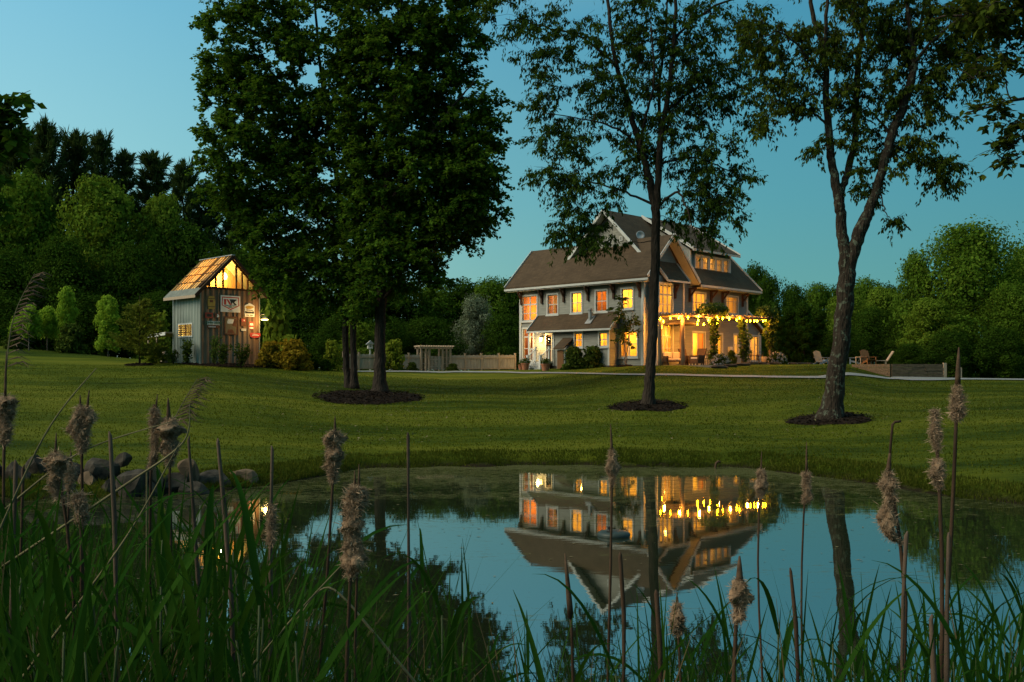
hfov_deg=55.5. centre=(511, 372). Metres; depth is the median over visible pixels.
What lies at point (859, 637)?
reed
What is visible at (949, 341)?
bush
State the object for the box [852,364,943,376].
retaining wall
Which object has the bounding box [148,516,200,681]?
reed
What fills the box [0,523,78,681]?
reed
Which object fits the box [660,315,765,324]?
string lights
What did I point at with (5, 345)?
shrub
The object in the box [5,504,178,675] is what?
reed
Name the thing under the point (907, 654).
reed
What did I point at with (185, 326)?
window
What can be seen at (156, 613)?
reed
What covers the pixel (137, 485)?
boulder
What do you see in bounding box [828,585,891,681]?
reed
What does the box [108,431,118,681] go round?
dry stalk
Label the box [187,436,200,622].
dry stalk
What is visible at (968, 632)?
reed
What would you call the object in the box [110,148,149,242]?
pine tree
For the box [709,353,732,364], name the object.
rose bush
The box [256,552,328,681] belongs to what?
reed
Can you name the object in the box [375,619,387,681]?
reed
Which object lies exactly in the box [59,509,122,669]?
reed
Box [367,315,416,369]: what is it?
broadleaf tree
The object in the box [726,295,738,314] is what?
window
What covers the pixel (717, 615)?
reed
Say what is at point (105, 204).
broadleaf tree
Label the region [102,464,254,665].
reed
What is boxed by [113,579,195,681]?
reed
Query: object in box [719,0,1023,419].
cherry tree
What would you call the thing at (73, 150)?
pine tree
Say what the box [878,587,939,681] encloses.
reed
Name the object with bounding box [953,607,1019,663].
reed
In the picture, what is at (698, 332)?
sliding door
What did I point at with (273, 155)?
maple tree
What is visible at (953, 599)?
reed
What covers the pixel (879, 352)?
broadleaf tree
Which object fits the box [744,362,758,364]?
edging stone
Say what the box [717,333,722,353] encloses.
glazed door
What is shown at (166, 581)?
reed
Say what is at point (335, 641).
reed
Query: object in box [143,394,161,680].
cattail
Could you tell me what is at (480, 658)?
reed
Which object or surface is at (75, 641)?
reed
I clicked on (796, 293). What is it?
broadleaf tree
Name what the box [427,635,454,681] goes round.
reed
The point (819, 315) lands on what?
cedar tree
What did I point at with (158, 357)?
shrub
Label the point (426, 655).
reed
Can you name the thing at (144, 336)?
young conifer
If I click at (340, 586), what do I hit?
reed
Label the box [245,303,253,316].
sign
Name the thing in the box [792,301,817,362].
cedar tree
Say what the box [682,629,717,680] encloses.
reed
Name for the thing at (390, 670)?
reed
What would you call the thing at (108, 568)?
reed
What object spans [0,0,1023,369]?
sky
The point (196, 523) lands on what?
reed
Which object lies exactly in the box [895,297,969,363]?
broadleaf tree
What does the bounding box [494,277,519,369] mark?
broadleaf tree
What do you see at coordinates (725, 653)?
reed
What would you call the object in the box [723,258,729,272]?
window
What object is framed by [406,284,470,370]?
broadleaf tree
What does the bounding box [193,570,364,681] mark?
reed
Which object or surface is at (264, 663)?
reed
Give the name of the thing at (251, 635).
reed
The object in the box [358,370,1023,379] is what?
path
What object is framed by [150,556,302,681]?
reed
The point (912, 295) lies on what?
broadleaf tree
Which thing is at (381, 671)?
reed
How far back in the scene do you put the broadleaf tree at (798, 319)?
83.58 m
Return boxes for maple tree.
[0,90,46,245]
[184,0,395,388]
[313,0,519,391]
[933,0,1023,181]
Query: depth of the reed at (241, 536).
3.47 m
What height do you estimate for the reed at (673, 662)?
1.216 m
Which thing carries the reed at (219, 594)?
on the ground at (53, 358)
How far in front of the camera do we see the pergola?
61.36 m
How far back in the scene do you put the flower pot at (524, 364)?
66.72 m
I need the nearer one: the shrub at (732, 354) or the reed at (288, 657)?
the reed at (288, 657)
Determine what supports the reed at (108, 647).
on the ground at (53, 358)
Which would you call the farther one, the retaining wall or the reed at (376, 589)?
the retaining wall
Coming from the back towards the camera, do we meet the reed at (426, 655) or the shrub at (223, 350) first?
the shrub at (223, 350)
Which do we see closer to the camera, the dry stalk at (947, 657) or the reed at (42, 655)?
the reed at (42, 655)
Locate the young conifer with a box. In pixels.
[105,295,168,362]
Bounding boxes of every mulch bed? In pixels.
[124,362,153,365]
[175,362,276,367]
[312,389,424,404]
[607,399,688,411]
[615,364,632,366]
[782,411,875,424]
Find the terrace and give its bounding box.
[655,365,714,367]
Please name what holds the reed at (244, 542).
in the water
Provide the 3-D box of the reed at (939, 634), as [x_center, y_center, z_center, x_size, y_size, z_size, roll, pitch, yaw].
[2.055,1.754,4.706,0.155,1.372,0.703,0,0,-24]
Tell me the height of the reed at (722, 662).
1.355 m
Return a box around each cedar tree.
[766,317,791,356]
[779,306,805,362]
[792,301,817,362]
[807,307,829,363]
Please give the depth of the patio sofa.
62.81 m
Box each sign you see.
[205,312,212,317]
[205,321,220,324]
[208,296,214,308]
[220,295,239,312]
[224,316,236,334]
[241,318,245,325]
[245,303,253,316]
[249,322,253,328]
[250,333,259,337]
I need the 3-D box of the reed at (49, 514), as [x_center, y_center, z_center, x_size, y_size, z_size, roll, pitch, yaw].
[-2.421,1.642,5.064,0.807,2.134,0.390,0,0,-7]
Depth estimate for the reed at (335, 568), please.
2.94 m
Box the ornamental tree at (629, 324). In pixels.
[606,292,640,364]
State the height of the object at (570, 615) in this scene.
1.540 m
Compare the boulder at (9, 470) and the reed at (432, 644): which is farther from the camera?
the boulder at (9, 470)
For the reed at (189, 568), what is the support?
on the ground at (53, 358)
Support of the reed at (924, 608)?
on the ground at (53, 358)
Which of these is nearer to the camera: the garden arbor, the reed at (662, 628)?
the reed at (662, 628)
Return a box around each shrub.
[0,328,8,345]
[1,331,23,349]
[53,322,90,354]
[142,342,167,362]
[143,310,172,361]
[164,349,179,363]
[180,338,193,362]
[209,335,222,366]
[216,343,228,367]
[229,342,251,367]
[254,340,282,368]
[261,296,295,350]
[274,338,313,370]
[310,358,319,369]
[318,359,331,370]
[323,339,342,370]
[385,338,406,369]
[406,362,418,370]
[446,363,459,370]
[560,345,587,369]
[580,346,604,368]
[728,350,736,363]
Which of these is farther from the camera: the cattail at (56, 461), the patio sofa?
the patio sofa
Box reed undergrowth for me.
[0,501,1023,681]
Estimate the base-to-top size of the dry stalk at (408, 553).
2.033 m
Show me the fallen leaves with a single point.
(579, 419)
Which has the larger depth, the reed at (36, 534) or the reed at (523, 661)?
the reed at (36, 534)
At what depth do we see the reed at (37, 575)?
4.60 m
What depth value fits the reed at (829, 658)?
4.73 m
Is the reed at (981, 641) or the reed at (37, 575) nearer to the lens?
the reed at (981, 641)
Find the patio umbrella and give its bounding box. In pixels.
[664,318,695,364]
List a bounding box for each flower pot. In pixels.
[519,357,529,369]
[540,358,551,370]
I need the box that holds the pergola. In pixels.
[658,312,772,365]
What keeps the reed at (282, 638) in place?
on the ground at (53, 358)
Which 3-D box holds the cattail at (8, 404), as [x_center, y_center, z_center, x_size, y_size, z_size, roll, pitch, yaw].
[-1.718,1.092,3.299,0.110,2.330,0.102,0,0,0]
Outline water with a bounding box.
[0,465,1023,681]
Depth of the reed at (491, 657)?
3.71 m
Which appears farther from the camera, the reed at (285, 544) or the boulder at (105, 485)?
the boulder at (105, 485)
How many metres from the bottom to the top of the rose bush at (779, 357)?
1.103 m
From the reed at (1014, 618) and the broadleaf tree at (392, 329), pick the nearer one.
the reed at (1014, 618)
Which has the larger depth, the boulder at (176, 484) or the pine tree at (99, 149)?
the pine tree at (99, 149)
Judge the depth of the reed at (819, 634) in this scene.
3.00 m
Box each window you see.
[178,323,192,337]
[520,294,537,322]
[522,327,533,361]
[545,293,558,315]
[569,291,582,314]
[573,331,582,348]
[593,289,607,313]
[598,331,608,347]
[617,329,637,358]
[620,287,633,310]
[658,282,673,313]
[662,323,673,352]
[692,291,706,312]
[694,254,701,268]
[702,255,708,269]
[709,256,715,270]
[716,257,722,271]
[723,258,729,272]
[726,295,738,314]
[733,333,739,355]
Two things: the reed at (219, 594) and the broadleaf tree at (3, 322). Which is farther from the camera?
the broadleaf tree at (3, 322)
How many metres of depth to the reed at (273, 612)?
3.11 m
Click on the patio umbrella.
(676, 322)
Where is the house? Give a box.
[504,210,765,369]
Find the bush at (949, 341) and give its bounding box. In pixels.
[915,327,989,377]
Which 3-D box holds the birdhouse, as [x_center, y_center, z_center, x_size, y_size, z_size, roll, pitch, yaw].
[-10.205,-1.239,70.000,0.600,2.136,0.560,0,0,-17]
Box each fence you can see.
[342,351,419,369]
[451,353,515,369]
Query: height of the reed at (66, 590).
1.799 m
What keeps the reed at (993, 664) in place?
on the ground at (53, 358)
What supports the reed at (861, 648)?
on the ground at (53, 358)
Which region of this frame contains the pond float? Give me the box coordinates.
[597,526,629,537]
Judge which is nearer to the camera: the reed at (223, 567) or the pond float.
the reed at (223, 567)
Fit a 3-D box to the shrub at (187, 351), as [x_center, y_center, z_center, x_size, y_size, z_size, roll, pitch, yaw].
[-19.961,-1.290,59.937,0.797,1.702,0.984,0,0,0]
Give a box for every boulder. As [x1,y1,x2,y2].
[5,461,30,479]
[25,455,49,473]
[61,461,83,479]
[62,484,76,494]
[77,471,95,484]
[84,458,120,480]
[101,478,115,491]
[114,452,131,467]
[115,469,149,496]
[140,481,157,496]
[148,468,163,487]
[162,472,186,492]
[177,458,199,481]
[178,481,209,494]
[198,469,232,486]
[229,469,258,482]
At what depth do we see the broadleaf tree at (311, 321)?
86.14 m
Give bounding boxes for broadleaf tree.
[0,165,67,295]
[0,245,52,345]
[0,292,55,350]
[2,231,113,353]
[37,173,154,355]
[45,291,136,357]
[74,237,186,357]
[121,287,172,359]
[132,191,186,291]
[156,215,219,316]
[194,243,246,268]
[230,244,283,309]
[255,274,324,352]
[260,298,314,358]
[289,289,360,368]
[305,313,368,369]
[320,286,375,335]
[339,322,374,369]
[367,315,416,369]
[371,277,437,370]
[398,314,469,370]
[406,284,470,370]
[442,276,479,361]
[453,275,518,369]
[473,311,518,369]
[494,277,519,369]
[743,259,779,314]
[752,270,793,317]
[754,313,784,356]
[778,282,814,323]
[782,308,813,362]
[801,281,831,359]
[812,327,868,363]
[822,291,869,359]
[826,284,865,314]
[831,305,896,363]
[854,274,881,307]
[863,285,898,357]
[867,313,919,363]
[875,280,902,313]
[881,214,1023,377]
[882,343,933,367]
[889,248,936,355]
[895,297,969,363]
[965,277,1023,378]
[991,243,1023,372]
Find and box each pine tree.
[0,125,40,246]
[20,113,73,240]
[57,125,92,234]
[72,127,114,266]
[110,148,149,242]
[129,148,181,247]
[167,156,210,247]
[189,179,230,253]
[215,211,259,257]
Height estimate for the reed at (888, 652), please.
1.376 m
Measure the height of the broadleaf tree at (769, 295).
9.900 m
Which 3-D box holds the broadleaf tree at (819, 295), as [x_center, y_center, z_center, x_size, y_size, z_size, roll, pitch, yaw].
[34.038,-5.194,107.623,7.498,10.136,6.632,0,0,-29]
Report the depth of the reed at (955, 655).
3.40 m
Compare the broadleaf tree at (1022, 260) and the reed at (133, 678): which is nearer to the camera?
the reed at (133, 678)
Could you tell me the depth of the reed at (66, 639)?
3.44 m
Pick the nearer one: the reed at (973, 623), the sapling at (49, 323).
the reed at (973, 623)
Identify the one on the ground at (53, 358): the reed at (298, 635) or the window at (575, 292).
the reed at (298, 635)
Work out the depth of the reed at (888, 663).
3.27 m
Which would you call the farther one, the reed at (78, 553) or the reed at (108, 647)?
the reed at (78, 553)
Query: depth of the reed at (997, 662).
2.97 m
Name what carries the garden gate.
attached to the garden arbor
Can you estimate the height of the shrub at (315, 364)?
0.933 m
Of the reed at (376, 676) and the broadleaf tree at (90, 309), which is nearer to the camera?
the reed at (376, 676)
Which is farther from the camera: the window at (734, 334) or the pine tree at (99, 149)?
the pine tree at (99, 149)
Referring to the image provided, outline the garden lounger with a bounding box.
[869,351,893,363]
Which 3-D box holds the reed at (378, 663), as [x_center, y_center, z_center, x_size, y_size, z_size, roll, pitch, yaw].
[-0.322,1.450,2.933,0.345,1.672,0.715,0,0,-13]
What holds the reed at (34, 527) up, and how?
on the ground at (53, 358)
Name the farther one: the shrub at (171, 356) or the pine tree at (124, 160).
the pine tree at (124, 160)
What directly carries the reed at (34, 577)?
in the water
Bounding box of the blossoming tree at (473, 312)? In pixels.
[449,293,497,354]
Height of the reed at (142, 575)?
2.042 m
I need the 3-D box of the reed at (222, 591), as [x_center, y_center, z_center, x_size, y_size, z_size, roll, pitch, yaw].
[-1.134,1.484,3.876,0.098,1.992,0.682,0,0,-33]
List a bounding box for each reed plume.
[2,272,52,454]
[146,377,214,570]
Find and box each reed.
[0,476,22,680]
[0,481,65,552]
[0,484,145,681]
[0,485,229,681]
[0,493,255,681]
[0,494,42,553]
[0,499,81,681]
[0,506,98,657]
[0,510,121,681]
[0,512,10,681]
[0,515,28,638]
[0,517,119,681]
[0,523,55,681]
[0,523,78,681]
[0,525,9,661]
[0,530,86,636]
[0,530,88,677]
[0,532,62,658]
[0,538,96,681]
[0,545,58,675]
[0,564,85,650]
[0,595,65,681]
[1,532,150,681]
[2,548,71,680]
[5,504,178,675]
[6,569,65,681]
[8,481,103,594]
[9,503,61,571]
[9,522,78,681]
[10,478,66,681]
[16,481,61,681]
[16,541,43,652]
[18,493,292,676]
[20,492,76,644]
[21,494,47,607]
[21,505,133,681]
[21,522,109,681]
[23,513,55,650]
[24,524,111,640]
[25,483,98,600]
[25,595,43,655]
[26,554,157,642]
[27,482,39,597]
[29,513,79,679]
[34,497,101,681]
[34,501,57,620]
[37,578,127,676]
[40,533,77,681]
[43,510,59,652]
[44,508,171,678]
[55,475,166,681]
[57,521,145,678]
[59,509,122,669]
[60,497,164,679]
[63,519,104,681]
[64,482,188,598]
[66,492,134,675]
[67,497,87,644]
[76,490,88,613]
[78,487,264,681]
[79,514,128,681]
[86,506,232,681]
[87,494,156,644]
[87,519,182,681]
[89,498,250,665]
[91,466,163,678]
[95,484,213,681]
[96,491,203,670]
[96,534,186,681]
[97,515,202,672]
[101,481,133,674]
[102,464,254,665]
[102,512,119,659]
[109,513,256,641]
[110,469,261,681]
[110,489,141,648]
[110,503,291,664]
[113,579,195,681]
[125,475,278,654]
[125,543,250,678]
[129,464,198,604]
[130,481,187,681]
[132,481,264,636]
[135,488,232,679]
[135,538,207,681]
[140,470,174,673]
[142,498,236,681]
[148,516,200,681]
[148,545,336,681]
[148,546,337,681]
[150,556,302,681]
[151,503,227,681]
[152,502,184,679]
[153,560,313,639]
[155,476,293,661]
[156,515,218,681]
[156,556,253,677]
[159,471,311,681]
[159,492,188,681]
[161,477,233,647]
[162,546,223,678]
[166,491,277,657]
[167,473,195,665]
[167,498,197,667]
[169,518,197,676]
[170,499,276,678]
[170,552,408,681]
[172,545,200,671]
[176,503,220,681]
[178,551,342,681]
[179,499,226,677]
[183,564,385,681]
[186,496,231,640]
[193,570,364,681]
[197,524,406,681]
[200,516,234,681]
[206,494,236,680]
[207,506,286,681]
[208,484,299,677]
[212,488,283,671]
[214,490,383,680]
[216,566,238,681]
[217,564,277,681]
[218,519,253,675]
[220,536,222,616]
[223,499,322,681]
[228,475,256,681]
[235,516,366,679]
[237,534,290,680]
[242,482,280,677]
[248,556,340,681]
[252,498,340,681]
[253,531,311,681]
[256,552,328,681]
[262,582,281,681]
[266,541,291,681]
[272,514,329,680]
[273,559,426,679]
[273,572,351,681]
[296,574,361,680]
[320,573,365,679]
[324,626,405,680]
[327,594,363,681]
[331,610,392,681]
[332,638,339,681]
[339,562,426,677]
[339,593,421,681]
[341,608,460,681]
[343,621,394,681]
[349,644,445,681]
[351,584,470,681]
[358,562,386,681]
[359,590,398,681]
[368,635,422,681]
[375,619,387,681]
[380,553,533,681]
[388,528,436,678]
[398,508,483,675]
[403,601,447,679]
[405,541,470,681]
[413,587,435,681]
[424,570,451,681]
[426,614,478,681]
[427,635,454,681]
[434,543,465,681]
[435,570,444,664]
[435,607,530,681]
[443,600,473,681]
[448,527,473,681]
[462,538,474,681]
[466,621,605,681]
[470,631,501,681]
[484,647,574,681]
[506,610,529,681]
[513,590,619,681]
[516,637,566,681]
[524,624,554,681]
[542,574,732,681]
[557,628,650,681]
[569,579,701,681]
[593,655,596,681]
[604,618,653,681]
[610,615,670,681]
[613,599,639,681]
[625,578,693,681]
[629,616,730,680]
[642,591,668,681]
[646,581,702,681]
[650,577,679,681]
[667,577,732,681]
[667,602,757,681]
[671,625,715,681]
[671,642,676,680]
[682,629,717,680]
[684,631,721,681]
[688,626,733,681]
[710,563,767,681]
[716,571,780,681]
[720,577,942,681]
[720,593,736,681]
[745,578,801,681]
[772,571,831,681]
[776,606,791,681]
[786,575,807,681]
[792,562,852,681]
[796,590,841,681]
[800,564,879,681]
[816,611,898,681]
[817,601,877,680]
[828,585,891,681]
[828,620,894,681]
[832,575,946,681]
[837,560,1023,681]
[840,590,978,681]
[841,612,878,681]
[849,589,866,681]
[851,624,867,679]
[853,598,924,681]
[855,611,938,681]
[855,621,872,681]
[856,627,928,681]
[857,624,898,681]
[869,581,928,681]
[874,611,891,681]
[875,573,984,676]
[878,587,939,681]
[883,631,896,681]
[889,592,1023,681]
[891,604,1003,679]
[893,582,939,681]
[907,634,937,677]
[908,613,1023,681]
[911,591,964,681]
[921,565,968,675]
[921,571,990,680]
[922,595,935,650]
[924,582,1002,681]
[925,606,990,673]
[926,598,1023,681]
[927,550,1021,679]
[935,602,940,681]
[936,560,1010,673]
[944,571,986,680]
[945,634,1023,681]
[950,565,1023,680]
[951,591,978,681]
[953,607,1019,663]
[954,581,1023,675]
[954,635,1023,681]
[955,617,974,679]
[958,586,987,681]
[963,584,1017,676]
[963,611,1023,681]
[963,612,1023,681]
[966,602,1017,664]
[971,592,994,681]
[972,569,994,675]
[974,597,1006,675]
[975,601,1004,669]
[984,605,988,681]
[988,567,1020,634]
[989,572,1021,678]
[990,591,1005,681]
[995,605,1003,681]
[1013,568,1023,611]
[1018,600,1023,681]
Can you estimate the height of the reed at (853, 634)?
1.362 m
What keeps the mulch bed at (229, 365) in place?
on the ground at (53, 358)
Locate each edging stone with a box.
[711,365,727,368]
[722,364,737,366]
[735,363,750,365]
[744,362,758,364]
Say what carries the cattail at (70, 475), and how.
on the ground at (53, 358)
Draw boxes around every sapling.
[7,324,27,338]
[9,304,43,350]
[38,305,58,350]
[54,286,80,340]
[93,294,120,356]
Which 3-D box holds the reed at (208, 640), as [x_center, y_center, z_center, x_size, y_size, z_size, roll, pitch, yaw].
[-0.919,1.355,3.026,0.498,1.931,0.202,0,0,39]
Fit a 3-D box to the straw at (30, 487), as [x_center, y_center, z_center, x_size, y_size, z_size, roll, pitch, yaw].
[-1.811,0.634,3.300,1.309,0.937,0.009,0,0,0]
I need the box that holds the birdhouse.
[366,340,373,369]
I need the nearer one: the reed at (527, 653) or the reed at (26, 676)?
the reed at (26, 676)
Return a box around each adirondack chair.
[813,351,829,363]
[849,356,860,363]
[860,350,876,363]
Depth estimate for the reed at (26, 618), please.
2.60 m
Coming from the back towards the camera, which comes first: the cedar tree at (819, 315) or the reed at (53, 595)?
the cedar tree at (819, 315)
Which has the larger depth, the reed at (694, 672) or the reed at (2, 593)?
the reed at (694, 672)
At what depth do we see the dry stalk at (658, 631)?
3.39 m
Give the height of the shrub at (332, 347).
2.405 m
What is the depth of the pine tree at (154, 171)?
106.98 m
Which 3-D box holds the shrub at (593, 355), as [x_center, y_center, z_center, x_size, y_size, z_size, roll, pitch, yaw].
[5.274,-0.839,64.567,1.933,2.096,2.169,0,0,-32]
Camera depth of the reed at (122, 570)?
3.79 m
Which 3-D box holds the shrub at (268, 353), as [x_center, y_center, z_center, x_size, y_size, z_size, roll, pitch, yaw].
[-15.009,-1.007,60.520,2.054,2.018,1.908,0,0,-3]
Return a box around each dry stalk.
[8,460,17,674]
[19,465,24,553]
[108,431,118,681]
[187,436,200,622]
[216,438,235,681]
[261,445,281,681]
[407,432,410,681]
[618,552,625,681]
[654,590,662,681]
[789,568,799,681]
[900,531,907,681]
[929,614,936,681]
[944,532,950,681]
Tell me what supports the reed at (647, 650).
on the ground at (53, 358)
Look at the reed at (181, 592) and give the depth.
4.44 m
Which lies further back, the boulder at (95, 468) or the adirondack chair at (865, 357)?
the adirondack chair at (865, 357)
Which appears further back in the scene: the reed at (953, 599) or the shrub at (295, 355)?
the shrub at (295, 355)
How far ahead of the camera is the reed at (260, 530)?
5.23 m
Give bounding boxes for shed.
[163,254,266,363]
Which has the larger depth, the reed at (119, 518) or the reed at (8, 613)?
the reed at (119, 518)
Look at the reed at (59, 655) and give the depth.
2.79 m
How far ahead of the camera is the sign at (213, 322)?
60.50 m
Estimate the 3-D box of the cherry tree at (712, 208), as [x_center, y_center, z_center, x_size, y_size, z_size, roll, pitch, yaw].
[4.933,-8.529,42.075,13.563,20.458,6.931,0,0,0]
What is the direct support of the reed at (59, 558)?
on the ground at (53, 358)
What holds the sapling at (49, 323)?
on the ground at (53, 358)
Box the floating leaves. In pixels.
[137,467,1019,616]
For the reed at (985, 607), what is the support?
on the ground at (53, 358)
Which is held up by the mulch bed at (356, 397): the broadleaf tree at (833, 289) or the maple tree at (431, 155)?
the maple tree at (431, 155)
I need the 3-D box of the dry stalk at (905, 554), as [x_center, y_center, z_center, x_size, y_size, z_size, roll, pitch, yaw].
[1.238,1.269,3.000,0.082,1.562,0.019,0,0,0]
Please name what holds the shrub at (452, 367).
on the ground at (53, 358)
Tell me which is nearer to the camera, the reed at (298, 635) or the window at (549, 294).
the reed at (298, 635)
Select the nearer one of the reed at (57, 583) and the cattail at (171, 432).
the reed at (57, 583)
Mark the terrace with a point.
(699, 365)
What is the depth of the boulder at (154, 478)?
21.55 m
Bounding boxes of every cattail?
[0,351,19,681]
[37,433,75,678]
[60,391,99,664]
[62,450,78,638]
[66,488,96,607]
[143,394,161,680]
[152,398,186,681]
[317,417,349,675]
[334,466,371,681]
[354,485,375,681]
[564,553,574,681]
[603,424,623,681]
[665,594,687,681]
[726,556,754,681]
[752,451,770,681]
[800,442,814,672]
[868,420,909,681]
[924,407,948,679]
[943,347,969,673]
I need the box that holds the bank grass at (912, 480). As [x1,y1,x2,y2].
[0,446,1023,504]
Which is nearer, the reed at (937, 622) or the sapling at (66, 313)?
the reed at (937, 622)
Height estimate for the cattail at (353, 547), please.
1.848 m
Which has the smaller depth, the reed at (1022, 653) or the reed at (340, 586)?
the reed at (1022, 653)
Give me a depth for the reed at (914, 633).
3.26 m
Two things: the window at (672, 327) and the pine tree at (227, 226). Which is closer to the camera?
the window at (672, 327)
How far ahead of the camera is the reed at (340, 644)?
2.53 m
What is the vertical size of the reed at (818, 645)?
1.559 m
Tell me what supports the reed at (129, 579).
on the ground at (53, 358)
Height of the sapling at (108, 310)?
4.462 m
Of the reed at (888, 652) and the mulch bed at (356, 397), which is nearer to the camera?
the reed at (888, 652)
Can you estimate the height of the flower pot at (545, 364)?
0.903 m
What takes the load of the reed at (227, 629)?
on the ground at (53, 358)
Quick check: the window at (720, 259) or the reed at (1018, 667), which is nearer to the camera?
the reed at (1018, 667)
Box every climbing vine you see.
[695,299,729,360]
[737,319,753,361]
[753,305,781,354]
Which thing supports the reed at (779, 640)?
on the ground at (53, 358)
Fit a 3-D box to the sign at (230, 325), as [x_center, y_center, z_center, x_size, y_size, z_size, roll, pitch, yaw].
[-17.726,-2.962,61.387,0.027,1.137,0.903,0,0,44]
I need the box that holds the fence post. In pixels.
[943,363,946,377]
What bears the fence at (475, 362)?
on the ground at (53, 358)
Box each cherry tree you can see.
[469,0,786,404]
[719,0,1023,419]
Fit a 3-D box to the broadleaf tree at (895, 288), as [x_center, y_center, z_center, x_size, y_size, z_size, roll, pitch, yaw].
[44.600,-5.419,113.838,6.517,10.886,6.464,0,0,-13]
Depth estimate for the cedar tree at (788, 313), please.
78.69 m
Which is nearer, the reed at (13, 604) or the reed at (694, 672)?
the reed at (13, 604)
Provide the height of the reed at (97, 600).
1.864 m
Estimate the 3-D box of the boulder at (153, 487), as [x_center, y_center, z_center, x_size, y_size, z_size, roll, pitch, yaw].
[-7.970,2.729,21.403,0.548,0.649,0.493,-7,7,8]
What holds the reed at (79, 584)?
on the ground at (53, 358)
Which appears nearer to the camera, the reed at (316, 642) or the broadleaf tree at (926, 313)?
the reed at (316, 642)
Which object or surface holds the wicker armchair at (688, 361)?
on the terrace
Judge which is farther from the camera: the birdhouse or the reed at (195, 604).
the birdhouse
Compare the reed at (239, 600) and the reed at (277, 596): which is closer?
the reed at (239, 600)
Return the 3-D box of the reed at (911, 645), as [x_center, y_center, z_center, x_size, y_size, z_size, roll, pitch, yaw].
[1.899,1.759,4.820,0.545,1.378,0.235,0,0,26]
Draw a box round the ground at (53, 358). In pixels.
[0,346,1023,504]
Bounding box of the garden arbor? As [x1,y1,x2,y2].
[414,345,453,370]
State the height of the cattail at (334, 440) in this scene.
2.082 m
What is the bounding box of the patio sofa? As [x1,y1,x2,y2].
[662,352,686,364]
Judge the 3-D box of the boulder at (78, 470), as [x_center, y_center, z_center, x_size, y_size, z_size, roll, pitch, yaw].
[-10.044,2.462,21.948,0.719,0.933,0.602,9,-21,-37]
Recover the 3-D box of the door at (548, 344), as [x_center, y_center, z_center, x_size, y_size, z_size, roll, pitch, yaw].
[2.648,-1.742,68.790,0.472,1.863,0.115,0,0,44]
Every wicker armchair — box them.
[678,349,694,364]
[689,348,706,364]
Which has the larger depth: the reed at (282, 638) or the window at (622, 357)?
the window at (622, 357)
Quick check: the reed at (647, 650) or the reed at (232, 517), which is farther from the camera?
the reed at (232, 517)
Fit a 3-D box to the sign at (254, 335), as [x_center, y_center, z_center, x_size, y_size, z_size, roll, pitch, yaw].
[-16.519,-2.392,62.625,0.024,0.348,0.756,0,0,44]
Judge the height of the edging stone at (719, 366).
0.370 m
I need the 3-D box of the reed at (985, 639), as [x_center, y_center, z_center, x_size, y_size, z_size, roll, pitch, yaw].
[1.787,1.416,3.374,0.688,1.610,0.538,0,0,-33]
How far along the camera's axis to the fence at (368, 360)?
66.39 m
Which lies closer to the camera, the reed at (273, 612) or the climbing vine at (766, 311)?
the reed at (273, 612)
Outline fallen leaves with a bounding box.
[197,369,1008,442]
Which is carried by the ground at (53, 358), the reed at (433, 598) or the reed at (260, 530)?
the reed at (433, 598)
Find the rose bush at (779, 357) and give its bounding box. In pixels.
[766,350,788,363]
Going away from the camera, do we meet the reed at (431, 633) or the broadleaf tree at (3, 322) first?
the reed at (431, 633)
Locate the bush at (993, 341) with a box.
[962,324,1023,378]
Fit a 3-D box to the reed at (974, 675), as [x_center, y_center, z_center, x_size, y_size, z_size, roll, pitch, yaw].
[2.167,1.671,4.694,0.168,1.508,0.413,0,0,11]
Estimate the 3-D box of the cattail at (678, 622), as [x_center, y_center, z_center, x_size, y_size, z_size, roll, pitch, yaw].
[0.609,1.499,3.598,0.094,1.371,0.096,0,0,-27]
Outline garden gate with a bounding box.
[430,356,440,369]
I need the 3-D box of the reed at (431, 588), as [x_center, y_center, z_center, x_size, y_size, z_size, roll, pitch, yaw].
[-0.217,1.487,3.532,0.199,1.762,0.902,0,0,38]
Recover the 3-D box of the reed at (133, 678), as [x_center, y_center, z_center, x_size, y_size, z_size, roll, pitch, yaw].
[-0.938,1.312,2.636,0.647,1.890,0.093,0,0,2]
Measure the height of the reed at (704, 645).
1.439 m
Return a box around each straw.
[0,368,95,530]
[0,421,170,514]
[2,404,189,567]
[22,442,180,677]
[242,567,339,677]
[297,587,415,681]
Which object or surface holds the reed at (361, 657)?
on the ground at (53, 358)
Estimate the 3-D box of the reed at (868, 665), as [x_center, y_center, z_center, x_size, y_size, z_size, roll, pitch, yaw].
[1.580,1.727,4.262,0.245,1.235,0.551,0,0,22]
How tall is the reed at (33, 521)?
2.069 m
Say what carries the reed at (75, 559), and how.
on the ground at (53, 358)
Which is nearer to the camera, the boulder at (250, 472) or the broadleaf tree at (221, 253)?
the boulder at (250, 472)
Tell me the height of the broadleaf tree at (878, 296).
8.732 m
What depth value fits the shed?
61.56 m
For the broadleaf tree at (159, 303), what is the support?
on the ground at (53, 358)
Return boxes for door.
[547,335,550,359]
[692,331,705,357]
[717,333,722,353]
[749,335,760,361]
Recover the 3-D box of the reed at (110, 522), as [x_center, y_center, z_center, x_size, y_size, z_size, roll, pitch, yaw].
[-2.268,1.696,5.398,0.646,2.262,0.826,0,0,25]
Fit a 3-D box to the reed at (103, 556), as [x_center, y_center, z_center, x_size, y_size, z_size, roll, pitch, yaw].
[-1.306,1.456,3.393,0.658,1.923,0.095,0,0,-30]
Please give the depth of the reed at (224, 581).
4.34 m
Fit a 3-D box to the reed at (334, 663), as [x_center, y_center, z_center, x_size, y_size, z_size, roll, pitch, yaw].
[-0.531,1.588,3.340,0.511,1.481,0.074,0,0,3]
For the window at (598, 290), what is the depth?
65.50 m

